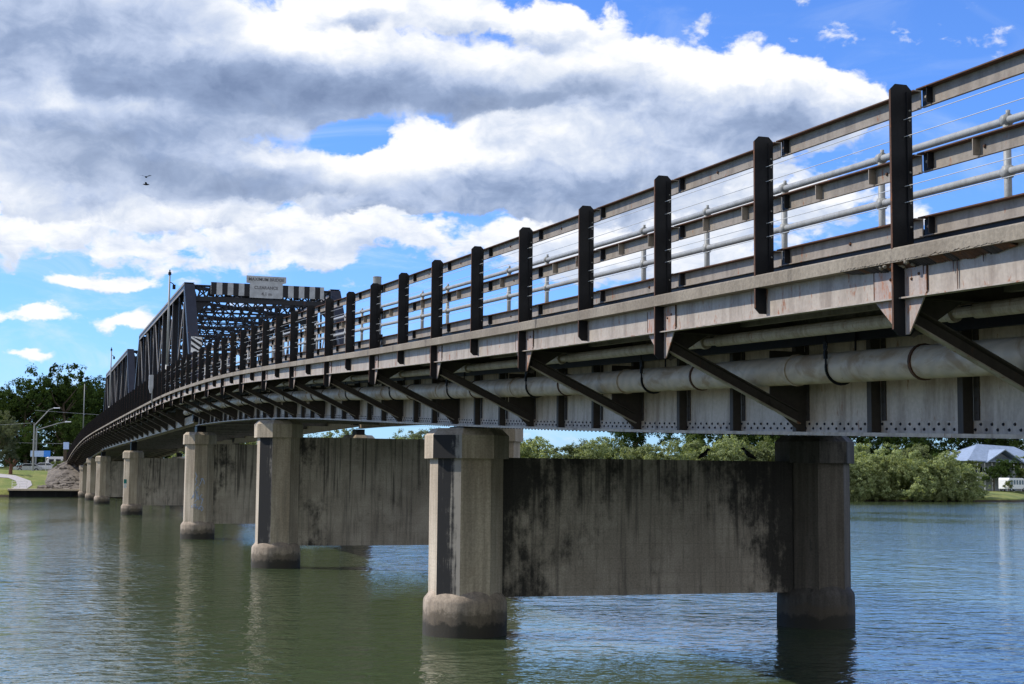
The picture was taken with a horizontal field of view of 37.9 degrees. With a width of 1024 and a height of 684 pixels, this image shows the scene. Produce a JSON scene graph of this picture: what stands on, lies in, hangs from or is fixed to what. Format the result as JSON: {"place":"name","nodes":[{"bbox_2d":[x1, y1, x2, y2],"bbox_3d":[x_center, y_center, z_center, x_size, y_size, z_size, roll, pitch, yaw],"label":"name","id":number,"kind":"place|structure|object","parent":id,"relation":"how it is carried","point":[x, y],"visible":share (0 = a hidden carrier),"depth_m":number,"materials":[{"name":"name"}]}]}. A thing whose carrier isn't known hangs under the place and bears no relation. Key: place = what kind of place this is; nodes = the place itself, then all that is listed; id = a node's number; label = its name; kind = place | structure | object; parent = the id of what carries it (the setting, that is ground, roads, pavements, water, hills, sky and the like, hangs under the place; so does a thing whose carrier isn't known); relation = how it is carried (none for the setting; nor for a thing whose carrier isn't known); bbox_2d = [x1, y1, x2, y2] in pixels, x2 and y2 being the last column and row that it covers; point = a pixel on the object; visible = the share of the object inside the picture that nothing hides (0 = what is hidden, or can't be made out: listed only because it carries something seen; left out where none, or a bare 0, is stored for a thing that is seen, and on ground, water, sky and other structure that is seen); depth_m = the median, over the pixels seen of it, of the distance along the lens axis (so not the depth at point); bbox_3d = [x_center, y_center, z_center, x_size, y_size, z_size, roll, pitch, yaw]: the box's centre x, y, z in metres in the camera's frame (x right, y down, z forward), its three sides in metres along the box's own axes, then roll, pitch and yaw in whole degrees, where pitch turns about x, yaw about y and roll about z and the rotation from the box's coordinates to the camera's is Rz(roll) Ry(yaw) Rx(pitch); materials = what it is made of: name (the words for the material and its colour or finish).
{"place":"outdoors","nodes":[
{"label":"outdoors","id":0,"kind":"place"},
{"bbox_2d":[0,474,31,488],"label":"path","id":1,"kind":"structure","parent":0,"point":[22,482],"depth_m":210.84,"materials":[{"name":"concrete"}]},
{"bbox_2d":[45,461,86,488],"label":"road embankment","id":2,"kind":"structure","parent":0,"point":[58,472],"depth_m":214.68,"materials":[{"name":"grey stone"}]},
{"bbox_2d":[0,497,1023,683],"bbox_3d":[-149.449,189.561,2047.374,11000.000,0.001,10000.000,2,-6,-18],"label":"river water","id":3,"kind":"structure","parent":0,"point":[91,592],"depth_m":33.23,"materials":[{"name":"green liquid"}]},
{"bbox_2d":[78,465,86,496],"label":"bridge pier","id":4,"kind":"structure","parent":3,"relation":"in","point":[82,481],"depth_m":204.40,"materials":[{"name":"concrete"}]},
{"bbox_2d":[71,446,159,464],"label":"girder span","id":5,"kind":"object","parent":4,"relation":"on","point":[84,455],"visible":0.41,"depth_m":193.11,"materials":[{"name":"metal"}]},
{"bbox_2d":[71,435,77,456],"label":"steel railing","id":6,"kind":"object","parent":5,"relation":"attached to","point":[74,444],"visible":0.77,"depth_m":192.84,"materials":[{"name":"black metal"}]},
{"bbox_2d":[85,457,95,499],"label":"bridge pier","id":7,"kind":"structure","parent":3,"relation":"in","point":[91,479],"depth_m":182.21,"materials":[{"name":"concrete"}]},
{"bbox_2d":[77,438,179,457],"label":"girder span","id":8,"kind":"object","parent":7,"relation":"on","point":[94,451],"visible":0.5,"depth_m":171.81,"materials":[{"name":"metal"}]},
{"bbox_2d":[77,426,85,449],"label":"steel railing","id":9,"kind":"object","parent":8,"relation":"attached to","point":[81,434],"visible":0.74,"depth_m":170.82,"materials":[{"name":"black metal"}]},
{"bbox_2d":[94,452,184,503],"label":"bridge pier","id":10,"kind":"structure","parent":3,"relation":"in","point":[109,477],"depth_m":160.57,"materials":[{"name":"concrete"}]},
{"bbox_2d":[121,442,184,514],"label":"bridge pier","id":11,"kind":"structure","parent":3,"relation":"in","point":[153,481],"depth_m":117.78,"materials":[{"name":"concrete"}]},
{"bbox_2d":[85,349,238,451],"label":"truss span","id":12,"kind":"object","parent":11,"relation":"on","point":[123,371],"visible":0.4,"depth_m":133.64,"materials":[{"name":"metal"}]},
{"bbox_2d":[85,406,110,442],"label":"steel railing","id":13,"kind":"object","parent":12,"relation":"attached to","point":[102,419],"visible":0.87,"depth_m":133.40,"materials":[{"name":"black metal"}]},
{"bbox_2d":[108,347,114,407],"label":"bridge lamp","id":14,"kind":"object","parent":12,"relation":"on","point":[110,377],"visible":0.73,"depth_m":124.03,"materials":[{"name":"metal"}]},
{"bbox_2d":[109,282,358,442],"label":"truss span","id":15,"kind":"object","parent":11,"relation":"on","point":[170,422],"visible":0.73,"depth_m":89.45,"materials":[{"name":"metal"}]},
{"bbox_2d":[110,369,165,429],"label":"steel railing","id":16,"kind":"object","parent":15,"relation":"attached to","point":[140,395],"visible":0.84,"depth_m":89.17,"materials":[{"name":"black metal"}]},
{"bbox_2d":[149,375,153,402],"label":"equipment box","id":17,"kind":"object","parent":16,"relation":"attached to","point":[151,377],"visible":1,"depth_m":78.11,"materials":[{"name":"metal"}]},
{"bbox_2d":[165,270,175,390],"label":"bridge lamp","id":18,"kind":"object","parent":15,"relation":"on","point":[168,319],"visible":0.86,"depth_m":75.37,"materials":[{"name":"metal"}]},
{"bbox_2d":[191,336,201,351],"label":"hazard marker","id":19,"kind":"object","parent":15,"relation":"attached to","point":[196,343],"visible":0.88,"depth_m":77.08,"materials":[{"name":"white paint"}]},
{"bbox_2d":[211,275,323,299],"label":"clearance sign","id":20,"kind":"object","parent":15,"relation":"attached to","point":[266,287],"visible":1,"depth_m":82.34,"materials":[{"name":"white metal"}]},
{"bbox_2d":[180,426,374,538],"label":"bridge pier","id":21,"kind":"structure","parent":3,"relation":"in","point":[219,483],"depth_m":73.88,"materials":[{"name":"concrete"}]},
{"bbox_2d":[251,419,522,568],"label":"bridge pier","id":22,"kind":"structure","parent":3,"relation":"in","point":[312,491],"depth_m":51.64,"materials":[{"name":"concrete"}]},
{"bbox_2d":[161,375,415,428],"bbox_3d":[-8.705,2.260,63.978,10.388,3.075,23.900,2,-6,-18],"label":"girder span","id":23,"kind":"object","parent":22,"relation":"on","point":[252,412],"visible":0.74,"depth_m":60.84,"materials":[{"name":"metal"}]},
{"bbox_2d":[165,337,230,406],"bbox_3d":[-13.479,1.563,62.465,0.319,2.480,23.900,2,-6,-18],"label":"steel railing","id":24,"kind":"object","parent":23,"relation":"attached to","point":[175,380],"visible":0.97,"depth_m":58.42,"materials":[{"name":"black metal"}]},
{"bbox_2d":[197,335,274,374],"bbox_3d":[-11.999,1.247,62.981,0.112,1.908,23.902,2,-6,-18],"label":"pipe handrail","id":25,"kind":"object","parent":23,"relation":"attached to","point":[271,351],"visible":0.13,"depth_m":57.09,"materials":[{"name":"metal"}]},
{"bbox_2d":[422,426,854,638],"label":"bridge pier","id":26,"kind":"structure","parent":3,"relation":"in","point":[502,525],"depth_m":30.73,"materials":[{"name":"concrete"}]},
{"bbox_2d":[223,350,450,425],"bbox_3d":[-1.453,1.015,41.912,10.388,3.527,22.600,2,-6,-18],"label":"girder span","id":27,"kind":"object","parent":26,"relation":"on","point":[365,408],"visible":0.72,"depth_m":37.56,"materials":[{"name":"metal"}]},
{"bbox_2d":[228,283,383,392],"bbox_3d":[-6.161,0.319,40.199,0.319,2.945,23.020,2,-6,-18],"label":"steel railing","id":28,"kind":"object","parent":27,"relation":"attached to","point":[351,321],"visible":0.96,"depth_m":36.19,"materials":[{"name":"black metal"}]},
{"bbox_2d":[273,284,451,354],"bbox_3d":[-4.747,0.015,40.914,0.112,2.312,22.603,2,-6,-18],"label":"pipe handrail","id":29,"kind":"object","parent":27,"relation":"on","point":[422,295],"visible":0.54,"depth_m":36.08,"materials":[{"name":"metal"}]},
{"bbox_2d":[373,276,383,347],"bbox_3d":[-2.701,-0.281,29.758,0.186,2.080,0.318,2,-6,-18],"label":"stub pole","id":30,"kind":"object","parent":27,"relation":"attached to","point":[376,279],"visible":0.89,"depth_m":29.83,"materials":[{"name":"metal"}]},
{"bbox_2d":[368,222,1023,439],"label":"girder span","id":31,"kind":"object","parent":26,"relation":"on","point":[971,268],"visible":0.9,"depth_m":15.85,"materials":[{"name":"metal"}]},
{"bbox_2d":[179,297,1023,404],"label":"conduit","id":32,"kind":"object","parent":31,"relation":"attached to","point":[1003,307],"visible":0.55,"depth_m":15.13,"materials":[{"name":"metal"}]},
{"bbox_2d":[183,332,1023,414],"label":"pipe","id":33,"kind":"object","parent":31,"relation":"attached to","point":[924,361],"depth_m":16.36,"materials":[{"name":"metal"}]},
{"bbox_2d":[377,48,1023,378],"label":"steel railing","id":34,"kind":"object","parent":31,"relation":"attached to","point":[905,164],"visible":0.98,"depth_m":14.07,"materials":[{"name":"black metal"}]},
{"bbox_2d":[450,110,1023,310],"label":"pipe handrail","id":35,"kind":"object","parent":31,"relation":"attached to","point":[1008,168],"visible":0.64,"depth_m":16.49,"materials":[{"name":"metal"}]},
{"bbox_2d":[697,448,709,459],"bbox_3d":[4.057,2.371,31.475,0.323,0.262,0.126,3,-6,-28],"label":"bird","id":36,"kind":"object","parent":26,"relation":"on","point":[703,454],"visible":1,"depth_m":31.45},
{"bbox_2d":[741,447,756,460],"bbox_3d":[5.060,2.398,31.835,0.361,0.293,0.141,1,-5,-10],"label":"bird","id":37,"kind":"object","parent":26,"relation":"on","point":[749,454],"visible":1,"depth_m":31.80},
{"bbox_2d":[0,466,1023,501],"bbox_3d":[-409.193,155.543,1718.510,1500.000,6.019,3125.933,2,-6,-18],"label":"bank ground","id":38,"kind":"structure","parent":0,"point":[36,478],"depth_m":225.65,"materials":[{"name":"green plant"}]},
{"bbox_2d":[0,390,14,426],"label":"evergreen tree","id":39,"kind":"object","parent":38,"relation":"on","point":[4,401],"visible":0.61,"depth_m":244.98,"materials":[{"name":"green plant"}]},
{"bbox_2d":[0,410,21,466],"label":"grey green tree","id":40,"kind":"object","parent":38,"relation":"on","point":[8,431],"visible":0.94,"depth_m":228.80,"materials":[{"name":"green plant"}]},
{"bbox_2d":[5,458,21,473],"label":"dry shrub","id":41,"kind":"object","parent":38,"relation":"on","point":[11,467],"visible":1,"depth_m":215.24,"materials":[{"name":"brown plant"}]},
{"bbox_2d":[0,379,43,466],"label":"evergreen tree","id":42,"kind":"object","parent":38,"relation":"on","point":[8,387],"visible":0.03,"depth_m":261.85,"materials":[{"name":"green plant"}]},
{"bbox_2d":[0,370,48,462],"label":"feathery tree","id":43,"kind":"object","parent":38,"relation":"on","point":[32,390],"visible":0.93,"depth_m":248.80,"materials":[{"name":"green plant"}]},
{"bbox_2d":[13,463,41,469],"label":"parked car","id":44,"kind":"object","parent":38,"relation":"on","point":[26,466],"visible":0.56,"depth_m":225.80,"materials":[{"name":"silver metal"}]},
{"bbox_2d":[0,389,59,466],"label":"evergreen tree","id":45,"kind":"object","parent":38,"relation":"on","point":[14,411],"visible":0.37,"depth_m":249.39,"materials":[{"name":"green plant"}]},
{"bbox_2d":[12,420,51,463],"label":"evergreen tree","id":46,"kind":"object","parent":38,"relation":"on","point":[25,450],"visible":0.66,"depth_m":239.44,"materials":[{"name":"green plant"}]},
{"bbox_2d":[30,451,49,470],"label":"blue sign board","id":47,"kind":"object","parent":38,"relation":"on","point":[41,453],"visible":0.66,"depth_m":224.51,"materials":[{"name":"paint"}]},
{"bbox_2d":[36,463,52,469],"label":"parked car","id":48,"kind":"object","parent":38,"relation":"on","point":[48,466],"visible":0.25,"depth_m":228.52,"materials":[{"name":"white paint"}]},
{"bbox_2d":[32,407,59,470],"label":"street lamp","id":49,"kind":"object","parent":38,"relation":"on","point":[34,438],"visible":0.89,"depth_m":220.46,"materials":[{"name":"metal"}]},
{"bbox_2d":[34,421,70,463],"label":"street lamp","id":50,"kind":"object","parent":38,"relation":"on","point":[36,437],"visible":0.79,"depth_m":228.21,"materials":[{"name":"metal"}]},
{"bbox_2d":[43,457,62,464],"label":"parked van","id":51,"kind":"object","parent":38,"relation":"on","point":[50,459],"visible":0.12,"depth_m":233.60,"materials":[{"name":"white paint"}]},
{"bbox_2d":[37,461,79,488],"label":"riprap rocks","id":52,"kind":"object","parent":38,"relation":"on","point":[67,485],"visible":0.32,"depth_m":211.29,"materials":[{"name":"grey stone"}]},
{"bbox_2d":[14,363,103,456],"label":"evergreen tree","id":53,"kind":"object","parent":38,"relation":"on","point":[59,401],"visible":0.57,"depth_m":254.10,"materials":[{"name":"green plant"}]},
{"bbox_2d":[8,489,116,497],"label":"quay","id":54,"kind":"structure","parent":38,"relation":"on","point":[42,492],"depth_m":203.84,"materials":[{"name":"concrete"}]},
{"bbox_2d":[27,375,103,453],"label":"evergreen tree","id":55,"kind":"object","parent":38,"relation":"on","point":[95,382],"visible":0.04,"depth_m":269.32,"materials":[{"name":"green plant"}]},
{"bbox_2d":[63,442,68,460],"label":"sign","id":56,"kind":"object","parent":38,"relation":"on","point":[65,446],"visible":0.71,"depth_m":223.74,"materials":[{"name":"metal"}]},
{"bbox_2d":[44,363,89,456],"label":"feathery tree","id":57,"kind":"object","parent":38,"relation":"on","point":[65,378],"visible":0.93,"depth_m":253.07,"materials":[{"name":"green plant"}]},
{"bbox_2d":[50,413,90,456],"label":"evergreen tree","id":58,"kind":"object","parent":38,"relation":"on","point":[74,427],"visible":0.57,"depth_m":242.79,"materials":[{"name":"green plant"}]},
{"bbox_2d":[53,375,105,451],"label":"evergreen tree","id":59,"kind":"object","parent":38,"relation":"on","point":[100,389],"visible":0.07,"depth_m":260.94,"materials":[{"name":"green plant"}]},
{"bbox_2d":[320,429,351,437],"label":"mangrove","id":60,"kind":"object","parent":38,"relation":"on","point":[345,432],"visible":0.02,"depth_m":214.93,"materials":[{"name":"green plant"}]},
{"bbox_2d":[389,428,428,438],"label":"tree","id":61,"kind":"object","parent":38,"relation":"on","point":[419,434],"visible":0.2,"depth_m":235.77,"materials":[{"name":"green plant"}]},
{"bbox_2d":[520,436,559,457],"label":"mangrove","id":62,"kind":"object","parent":38,"relation":"on","point":[526,451],"visible":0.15,"depth_m":221.89,"materials":[{"name":"green plant"}]},
{"bbox_2d":[537,443,598,458],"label":"mangrove","id":63,"kind":"object","parent":38,"relation":"on","point":[566,448],"visible":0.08,"depth_m":223.81,"materials":[{"name":"green plant"}]},
{"bbox_2d":[571,438,604,456],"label":"tree","id":64,"kind":"object","parent":38,"relation":"on","point":[581,444],"visible":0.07,"depth_m":245.01,"materials":[{"name":"green plant"}]},
{"bbox_2d":[565,437,619,458],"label":"mangrove","id":65,"kind":"object","parent":38,"relation":"on","point":[596,452],"visible":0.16,"depth_m":224.47,"materials":[{"name":"green plant"}]},
{"bbox_2d":[598,436,629,458],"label":"tree","id":66,"kind":"object","parent":38,"relation":"on","point":[616,448],"visible":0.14,"depth_m":249.69,"materials":[{"name":"green plant"}]},
{"bbox_2d":[615,447,642,459],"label":"mangrove","id":67,"kind":"object","parent":38,"relation":"on","point":[622,455],"visible":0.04,"depth_m":226.57,"materials":[{"name":"green plant"}]},
{"bbox_2d":[609,429,657,456],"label":"background tree","id":68,"kind":"object","parent":38,"relation":"on","point":[636,438],"visible":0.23,"depth_m":303.91,"materials":[{"name":"green plant"}]},
{"bbox_2d":[614,441,682,459],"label":"mangrove","id":69,"kind":"object","parent":38,"relation":"on","point":[647,453],"visible":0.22,"depth_m":227.37,"materials":[{"name":"green plant"}]},
{"bbox_2d":[670,434,703,458],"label":"tree","id":70,"kind":"object","parent":38,"relation":"on","point":[687,441],"visible":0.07,"depth_m":249.85,"materials":[{"name":"green plant"}]},
{"bbox_2d":[652,432,724,458],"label":"background tree","id":71,"kind":"object","parent":38,"relation":"on","point":[702,436],"visible":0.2,"depth_m":298.26,"materials":[{"name":"green plant"}]},
{"bbox_2d":[664,439,727,460],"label":"mangrove","id":72,"kind":"object","parent":38,"relation":"on","point":[694,453],"visible":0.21,"depth_m":228.92,"materials":[{"name":"green plant"}]},
{"bbox_2d":[700,434,745,460],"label":"mangrove","id":73,"kind":"object","parent":38,"relation":"on","point":[731,452],"visible":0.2,"depth_m":230.17,"materials":[{"name":"green plant"}]},
{"bbox_2d":[709,434,759,450],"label":"background tree","id":74,"kind":"object","parent":38,"relation":"on","point":[750,438],"visible":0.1,"depth_m":302.16,"materials":[{"name":"green plant"}]},
{"bbox_2d":[722,440,773,460],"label":"mangrove","id":75,"kind":"object","parent":38,"relation":"on","point":[752,450],"visible":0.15,"depth_m":232.85,"materials":[{"name":"green plant"}]},
{"bbox_2d":[739,435,774,459],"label":"tree","id":76,"kind":"object","parent":38,"relation":"on","point":[767,440],"visible":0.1,"depth_m":262.43,"materials":[{"name":"green plant"}]},
{"bbox_2d":[746,448,774,460],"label":"mangrove","id":77,"kind":"object","parent":38,"relation":"on","point":[770,452],"visible":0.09,"depth_m":232.64,"materials":[{"name":"green plant"}]},
{"bbox_2d":[752,434,783,447],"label":"background tree","id":78,"kind":"object","parent":38,"relation":"on","point":[776,437],"visible":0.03,"depth_m":303.92,"materials":[{"name":"green plant"}]},
{"bbox_2d":[850,468,860,497],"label":"mangrove","id":79,"kind":"object","parent":38,"relation":"on","point":[852,490],"visible":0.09,"depth_m":235.79,"materials":[{"name":"green plant"}]},
{"bbox_2d":[849,436,883,458],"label":"background tree","id":80,"kind":"object","parent":38,"relation":"on","point":[852,438],"visible":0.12,"depth_m":321.82,"materials":[{"name":"green plant"}]},
{"bbox_2d":[849,454,900,500],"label":"mangrove","id":81,"kind":"object","parent":38,"relation":"on","point":[866,488],"visible":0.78,"depth_m":237.10,"materials":[{"name":"green plant"}]},
{"bbox_2d":[850,443,907,489],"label":"mangrove","id":82,"kind":"object","parent":38,"relation":"on","point":[859,454],"visible":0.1,"depth_m":246.61,"materials":[{"name":"green plant"}]},
{"bbox_2d":[857,452,928,500],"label":"mangrove","id":83,"kind":"object","parent":38,"relation":"on","point":[885,475],"visible":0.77,"depth_m":239.03,"materials":[{"name":"green plant"}]},
{"bbox_2d":[856,436,930,456],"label":"background tree","id":84,"kind":"object","parent":38,"relation":"on","point":[895,441],"visible":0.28,"depth_m":318.04,"materials":[{"name":"green plant"}]},
{"bbox_2d":[887,443,937,494],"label":"mangrove","id":85,"kind":"object","parent":38,"relation":"on","point":[922,449],"visible":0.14,"depth_m":247.99,"materials":[{"name":"green plant"}]},
{"bbox_2d":[885,448,947,501],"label":"mangrove","id":86,"kind":"object","parent":38,"relation":"on","point":[918,480],"visible":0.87,"depth_m":240.39,"materials":[{"name":"green plant"}]},
{"bbox_2d":[900,437,945,475],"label":"background tree","id":87,"kind":"object","parent":38,"relation":"on","point":[934,449],"visible":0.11,"depth_m":327.88,"materials":[{"name":"green plant"}]},
{"bbox_2d":[923,450,981,501],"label":"mangrove","id":88,"kind":"object","parent":38,"relation":"on","point":[950,490],"visible":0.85,"depth_m":242.47,"materials":[{"name":"green plant"}]},
{"bbox_2d":[927,437,990,455],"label":"background tree","id":89,"kind":"object","parent":38,"relation":"on","point":[951,441],"visible":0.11,"depth_m":329.80,"materials":[{"name":"green plant"}]},
{"bbox_2d":[956,459,982,471],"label":"garden tree","id":90,"kind":"object","parent":38,"relation":"on","point":[974,465],"visible":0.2,"depth_m":290.56,"materials":[{"name":"green plant"}]},
{"bbox_2d":[955,463,990,501],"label":"mangrove","id":91,"kind":"object","parent":38,"relation":"on","point":[976,489],"visible":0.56,"depth_m":245.14,"materials":[{"name":"green plant"}]},
{"bbox_2d":[927,444,1023,490],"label":"house","id":92,"kind":"structure","parent":38,"relation":"on","point":[988,456],"depth_m":295.86,"materials":[{"name":"grey metal"}]},
{"bbox_2d":[956,438,1023,450],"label":"background tree","id":93,"kind":"object","parent":38,"relation":"on","point":[999,442],"visible":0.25,"depth_m":328.99,"materials":[{"name":"green plant"}]},
{"bbox_2d":[981,465,1009,490],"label":"garden tree","id":94,"kind":"object","parent":38,"relation":"on","point":[992,470],"visible":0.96,"depth_m":288.11,"materials":[{"name":"green plant"}]},
{"bbox_2d":[996,457,1019,491],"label":"garden tree","id":95,"kind":"object","parent":38,"relation":"on","point":[1005,463],"visible":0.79,"depth_m":290.77,"materials":[{"name":"green plant"}]},
{"bbox_2d":[998,478,1023,490],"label":"motorhome","id":96,"kind":"object","parent":38,"relation":"on","point":[1017,483],"visible":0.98,"depth_m":285.06,"materials":[{"name":"white paint"}]},
{"bbox_2d":[1009,439,1023,449],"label":"background tree","id":97,"kind":"object","parent":38,"relation":"on","point":[1013,442],"visible":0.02,"depth_m":338.95,"materials":[{"name":"green plant"}]},
{"bbox_2d":[1014,468,1023,491],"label":"garden tree","id":98,"kind":"object","parent":38,"relation":"on","point":[1021,474],"visible":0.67,"depth_m":292.84,"materials":[{"name":"green plant"}]},
{"bbox_2d":[0,0,1023,466],"label":"sky","id":99,"kind":"structure","parent":0,"point":[340,145],"materials":[{"name":"blue"}]},
{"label":"abutment","id":100,"kind":"object","parent":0,"visible":0},
{"bbox_2d":[67,454,144,466],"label":"girder span","id":101,"kind":"object","parent":100,"relation":"on","point":[75,460],"visible":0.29,"depth_m":210.70,"materials":[{"name":"metal"}]},
{"bbox_2d":[66,446,71,463],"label":"steel railing","id":102,"kind":"object","parent":101,"relation":"attached to","point":[68,455],"visible":0.62,"depth_m":214.78,"materials":[{"name":"grey metal"}]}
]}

